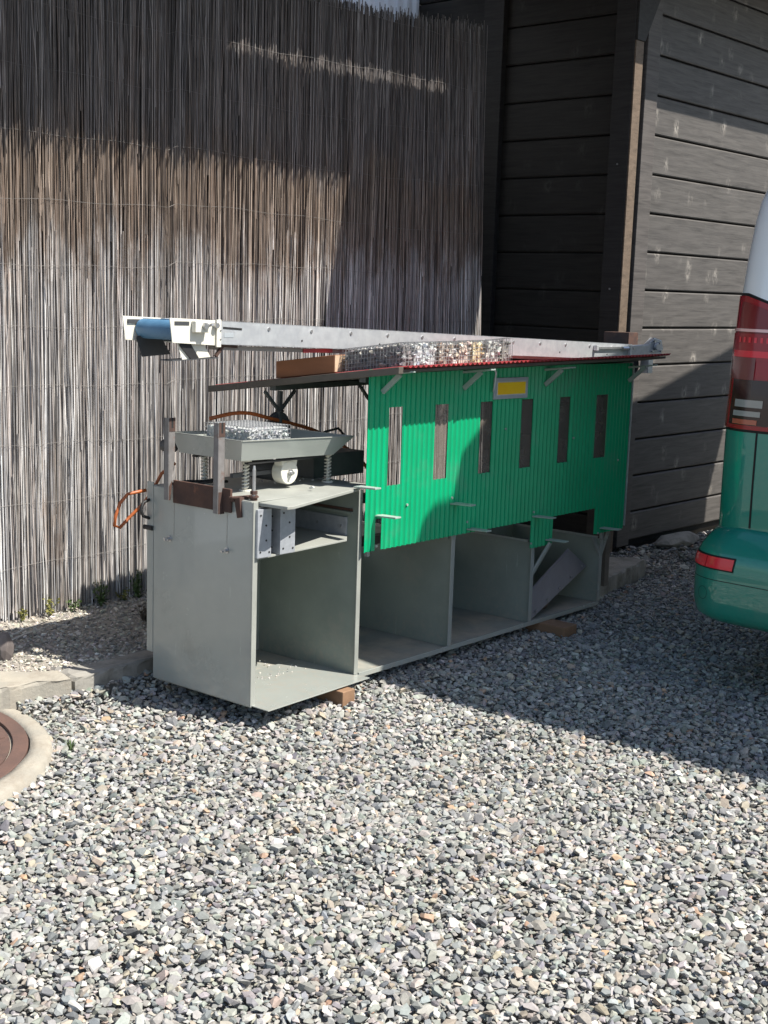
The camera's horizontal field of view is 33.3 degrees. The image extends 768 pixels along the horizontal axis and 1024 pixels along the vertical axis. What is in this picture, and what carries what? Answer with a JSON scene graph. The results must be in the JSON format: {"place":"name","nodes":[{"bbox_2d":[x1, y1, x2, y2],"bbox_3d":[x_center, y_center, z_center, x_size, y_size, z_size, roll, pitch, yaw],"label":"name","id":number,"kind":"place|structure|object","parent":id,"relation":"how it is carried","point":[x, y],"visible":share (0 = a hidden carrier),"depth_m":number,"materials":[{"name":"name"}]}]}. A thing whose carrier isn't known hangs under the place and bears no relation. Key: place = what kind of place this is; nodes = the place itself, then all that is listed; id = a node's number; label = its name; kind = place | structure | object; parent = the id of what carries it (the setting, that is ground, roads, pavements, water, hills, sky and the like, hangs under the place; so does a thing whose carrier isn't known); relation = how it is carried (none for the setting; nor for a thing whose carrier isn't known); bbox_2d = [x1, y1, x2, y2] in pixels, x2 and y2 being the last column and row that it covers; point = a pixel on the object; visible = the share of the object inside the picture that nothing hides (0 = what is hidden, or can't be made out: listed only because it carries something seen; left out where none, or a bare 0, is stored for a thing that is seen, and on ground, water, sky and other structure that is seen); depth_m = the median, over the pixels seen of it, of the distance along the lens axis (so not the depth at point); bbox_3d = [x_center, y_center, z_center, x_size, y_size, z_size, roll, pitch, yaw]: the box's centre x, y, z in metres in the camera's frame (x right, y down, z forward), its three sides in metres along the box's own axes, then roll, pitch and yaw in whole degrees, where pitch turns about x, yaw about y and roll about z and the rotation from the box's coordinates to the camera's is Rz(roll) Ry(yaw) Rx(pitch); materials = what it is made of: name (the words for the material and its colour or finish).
{"place":"outdoors","nodes":[
{"label":"outdoors","id":0,"kind":"place"},
{"bbox_2d":[0,590,146,671],"bbox_3d":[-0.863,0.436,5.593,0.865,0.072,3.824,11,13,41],"label":"bed gravel","id":1,"kind":"structure","parent":0,"point":[88,651],"depth_m":5.17,"materials":[{"name":"grey gravel"}]},
{"bbox_2d":[0,632,13,661],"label":"rock","id":2,"kind":"object","parent":1,"relation":"on","point":[6,647],"visible":0.97,"depth_m":4.78,"materials":[{"name":"grey stone"}]},
{"bbox_2d":[16,606,27,620],"bbox_3d":[-1.509,0.424,5.348,0.047,0.065,0.072,11,13,41],"label":"weed","id":3,"kind":"object","parent":1,"relation":"on","point":[21,613],"visible":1,"depth_m":5.35,"materials":[{"name":"green plant"}]},
{"bbox_2d":[13,621,47,634],"bbox_3d":[-1.421,0.465,5.161,0.011,0.010,0.214,6,11,22],"label":"stick","id":4,"kind":"object","parent":1,"relation":"on","point":[29,627],"visible":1,"depth_m":5.15,"materials":[{"name":"grey wood"}]},
{"bbox_2d":[12,622,57,640],"bbox_3d":[-1.392,0.475,5.109,0.011,0.011,0.298,6,11,23],"label":"stick","id":5,"kind":"object","parent":1,"relation":"on","point":[32,631],"visible":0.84,"depth_m":5.09,"materials":[{"name":"grey wood"}]},
{"bbox_2d":[42,597,59,615],"bbox_3d":[-1.417,0.395,5.440,0.040,0.096,0.088,11,13,41],"label":"weed","id":6,"kind":"object","parent":1,"relation":"on","point":[48,606],"visible":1,"depth_m":5.44,"materials":[{"name":"green plant"}]},
{"bbox_2d":[46,623,69,625],"bbox_3d":[-1.325,0.456,5.209,0.101,0.010,0.009,3,10,6],"label":"stick","id":7,"kind":"object","parent":1,"relation":"on","point":[58,624],"visible":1,"depth_m":5.21,"materials":[{"name":"grey wood"}]},
{"bbox_2d":[66,598,81,611],"bbox_3d":[-1.336,0.402,5.534,0.070,0.056,0.056,-2,11,-21],"label":"weed","id":8,"kind":"object","parent":1,"relation":"on","point":[73,604],"visible":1,"depth_m":5.54,"materials":[{"name":"green plant"}]},
{"bbox_2d":[93,579,109,606],"bbox_3d":[-1.241,0.359,5.627,0.072,0.133,0.069,1,10,-5],"label":"weed","id":9,"kind":"object","parent":1,"relation":"on","point":[101,601],"visible":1,"depth_m":5.63,"materials":[{"name":"green plant"}]},
{"bbox_2d":[115,587,129,600],"bbox_3d":[-1.165,0.368,5.717,0.057,0.077,0.053,4,10,12],"label":"weed","id":10,"kind":"object","parent":1,"relation":"on","point":[124,596],"visible":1,"depth_m":5.72,"materials":[{"name":"green plant"}]},
{"bbox_2d":[129,570,143,597],"bbox_3d":[-1.111,0.329,5.759,0.055,0.145,0.066,11,13,41],"label":"weed","id":11,"kind":"object","parent":1,"relation":"on","point":[136,586],"visible":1,"depth_m":5.76,"materials":[{"name":"green plant"}]},
{"bbox_2d":[131,604,146,621],"bbox_3d":[-1.020,0.422,5.439,0.083,0.085,0.081,3,10,6],"label":"dry plant","id":12,"kind":"object","parent":1,"relation":"on","point":[143,615],"visible":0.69,"depth_m":5.42,"materials":[{"name":"brown plant"}]},
{"bbox_2d":[338,0,420,19],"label":"neighbour building","id":13,"kind":"structure","parent":0,"point":[413,6],"depth_m":8.18,"materials":[{"name":"grey"}]},
{"bbox_2d":[0,531,767,1023],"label":"ground","id":14,"kind":"structure","parent":0,"point":[354,993],"depth_m":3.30,"materials":[{"name":"grey gravel"}]},
{"bbox_2d":[0,709,52,801],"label":"manhole","id":15,"kind":"object","parent":14,"relation":"on","point":[26,750],"visible":0.97,"depth_m":4.09,"materials":[{"name":"concrete"}]},
{"bbox_2d":[0,670,71,715],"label":"kerb stone","id":16,"kind":"object","parent":14,"relation":"on","point":[21,687],"visible":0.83,"depth_m":4.56,"materials":[{"name":"concrete"}]},
{"bbox_2d":[64,737,76,750],"bbox_3d":[-1.013,0.750,4.142,0.055,0.037,0.044,-2,11,-23],"label":"grass tuft","id":17,"kind":"object","parent":14,"relation":"on","point":[70,747],"visible":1,"depth_m":4.14,"materials":[{"name":"green plant"}]},
{"bbox_2d":[60,649,163,707],"bbox_3d":[-0.339,0.518,5.674,0.121,0.161,2.616,10,12,38],"label":"kerb stone","id":18,"kind":"object","parent":14,"relation":"on","point":[93,674],"visible":0.13,"depth_m":4.78,"materials":[{"name":"concrete"}]},
{"bbox_2d":[0,0,487,621],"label":"reed fence","id":19,"kind":"object","parent":14,"relation":"on","point":[304,162],"visible":0.67,"depth_m":5.77,"materials":[{"name":"plant"}]},
{"bbox_2d":[315,686,354,709],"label":"timber beam","id":20,"kind":"structure","parent":14,"relation":"on","point":[343,696],"depth_m":4.70,"materials":[{"name":"brown wood"}]},
{"bbox_2d":[139,353,670,711],"bbox_3d":[0.119,-0.084,5.531,1.008,1.224,2.648,9,12,39],"label":"gravel machine","id":21,"kind":"object","parent":14,"relation":"on","point":[344,594],"visible":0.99,"depth_m":5.05,"materials":[{"name":"grey paint"}]},
{"bbox_2d":[113,462,175,528],"bbox_3d":[-0.878,-0.062,4.689,0.235,0.244,0.040,-3,11,-24],"label":"power cable","id":22,"kind":"object","parent":21,"relation":"hanging from","point":[132,514],"visible":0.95,"depth_m":4.67,"materials":[{"name":"orange rubber"}]},
{"bbox_2d":[204,420,290,440],"bbox_3d":[-0.493,-0.262,4.643,0.247,0.118,0.231,9,12,39],"label":"stone cage","id":23,"kind":"object","parent":21,"relation":"on","point":[243,430],"visible":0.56,"depth_m":4.58,"materials":[{"name":"stone"}]},
{"bbox_2d":[255,507,271,558],"bbox_3d":[-0.426,0.070,4.388,0.052,0.168,0.066,9,12,39],"label":"metal box","id":24,"kind":"object","parent":21,"relation":"on","point":[263,532],"visible":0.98,"depth_m":4.37,"materials":[{"name":"metal"}]},
{"bbox_2d":[260,506,295,553],"bbox_3d":[-0.372,0.057,4.488,0.101,0.164,0.076,9,12,39],"label":"metal box","id":25,"kind":"object","parent":21,"relation":"on","point":[283,532],"visible":0.72,"depth_m":4.45,"materials":[{"name":"metal"}]},
{"bbox_2d":[255,660,305,682],"bbox_3d":[-0.552,0.602,4.849,0.303,0.009,0.466,9,11,39],"label":"floor grit","id":26,"kind":"object","parent":21,"relation":"on","point":[276,675],"visible":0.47,"depth_m":4.87,"materials":[{"name":"gravel"}]},
{"bbox_2d":[209,411,365,468],"bbox_3d":[-0.338,-0.185,5.167,0.910,0.469,0.126,-6,12,-38],"label":"power cable","id":27,"kind":"object","parent":21,"relation":"attached to","point":[218,416],"visible":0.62,"depth_m":5.01,"materials":[{"name":"rubber"}]},
{"bbox_2d":[259,478,344,483],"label":"loose pebbles","id":28,"kind":"object","parent":21,"relation":"on","point":[303,479],"visible":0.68,"depth_m":4.89,"materials":[{"name":"stone"}]},
{"bbox_2d":[276,355,344,377],"bbox_3d":[-0.283,-0.559,4.928,0.307,0.106,0.065,9,12,39],"label":"wood block","id":29,"kind":"object","parent":21,"relation":"on","point":[310,366],"depth_m":4.88,"materials":[{"name":"brown wood"}]},
{"bbox_2d":[342,342,413,371],"bbox_3d":[-0.023,-0.572,4.749,0.298,0.127,0.078,9,12,39],"label":"stone cage","id":30,"kind":"object","parent":21,"relation":"on","point":[390,355],"visible":0.95,"depth_m":4.72,"materials":[{"name":"stone"}]},
{"bbox_2d":[122,316,662,372],"bbox_3d":[0.326,-0.708,5.677,0.295,0.254,3.504,9,12,39],"label":"conveyor","id":31,"kind":"object","parent":21,"relation":"on","point":[191,338],"visible":0.87,"depth_m":4.77,"materials":[{"name":"metal"}]},
{"bbox_2d":[354,341,438,364],"bbox_3d":[0.046,-0.585,4.830,0.299,0.127,0.160,9,12,39],"label":"stone cage","id":32,"kind":"object","parent":21,"relation":"on","point":[424,352],"visible":0.3,"depth_m":4.75,"materials":[{"name":"stone"}]},
{"bbox_2d":[413,341,458,363],"bbox_3d":[0.137,-0.602,4.940,0.297,0.127,0.140,9,12,39],"label":"stone cage","id":33,"kind":"object","parent":21,"relation":"on","point":[448,352],"visible":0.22,"depth_m":4.85,"materials":[{"name":"stone"}]},
{"bbox_2d":[437,340,472,362],"bbox_3d":[0.202,-0.613,5.017,0.299,0.130,0.103,9,12,39],"label":"stone cage","id":34,"kind":"object","parent":21,"relation":"on","point":[463,353],"visible":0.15,"depth_m":4.93,"materials":[{"name":"stone"}]},
{"bbox_2d":[452,340,485,362],"bbox_3d":[0.259,-0.624,5.085,0.298,0.128,0.101,9,12,39],"label":"stone cage","id":35,"kind":"object","parent":21,"relation":"on","point":[476,353],"visible":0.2,"depth_m":5.00,"materials":[{"name":"stone"}]},
{"bbox_2d":[454,339,502,361],"bbox_3d":[0.323,-0.637,5.160,0.299,0.129,0.119,9,12,39],"label":"stone cage","id":36,"kind":"object","parent":21,"relation":"on","point":[492,352],"visible":0.21,"depth_m":5.07,"materials":[{"name":"stone"}]},
{"bbox_2d":[493,338,512,360],"bbox_3d":[0.381,-0.647,5.231,0.297,0.137,0.086,9,12,39],"label":"stone cage","id":37,"kind":"object","parent":21,"relation":"on","point":[506,348],"visible":0.12,"depth_m":5.15,"materials":[{"name":"stone"}]},
{"bbox_2d":[531,549,585,618],"bbox_3d":[0.807,0.325,6.025,0.039,0.264,0.574,8,12,34],"label":"leaning plate","id":38,"kind":"object","parent":21,"relation":"on","point":[562,572],"visible":0.97,"depth_m":6.01,"materials":[{"name":"metal"}]},
{"bbox_2d":[525,619,576,638],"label":"timber beam","id":39,"kind":"structure","parent":14,"relation":"on","point":[558,628],"depth_m":5.83,"materials":[{"name":"brown wood"}]},
{"bbox_2d":[419,0,767,551],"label":"wooden shed","id":40,"kind":"structure","parent":14,"relation":"on","point":[625,173],"depth_m":7.80,"materials":[{"name":"black wood"}]},
{"bbox_2d":[583,557,645,610],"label":"concrete slab","id":41,"kind":"structure","parent":14,"relation":"on","point":[623,571],"depth_m":6.88,"materials":[{"name":"grey concrete"}]},
{"bbox_2d":[610,529,712,572],"bbox_3d":[1.758,0.241,7.653,0.557,0.048,2.610,11,13,41],"label":"rubble","id":42,"kind":"object","parent":14,"relation":"on","point":[685,566],"visible":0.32,"depth_m":7.58,"materials":[{"name":"stone"}]},
{"bbox_2d":[654,531,699,547],"bbox_3d":[1.815,0.176,7.945,0.175,0.104,0.466,11,13,41],"label":"stone","id":43,"kind":"object","parent":14,"relation":"on","point":[684,538],"visible":0.95,"depth_m":7.85,"materials":[{"name":"stone"}]},
{"bbox_2d":[694,189,767,631],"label":"van","id":44,"kind":"object","parent":14,"relation":"on","point":[731,575],"visible":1,"depth_m":4.83,"materials":[{"name":"green paint"}]}
]}

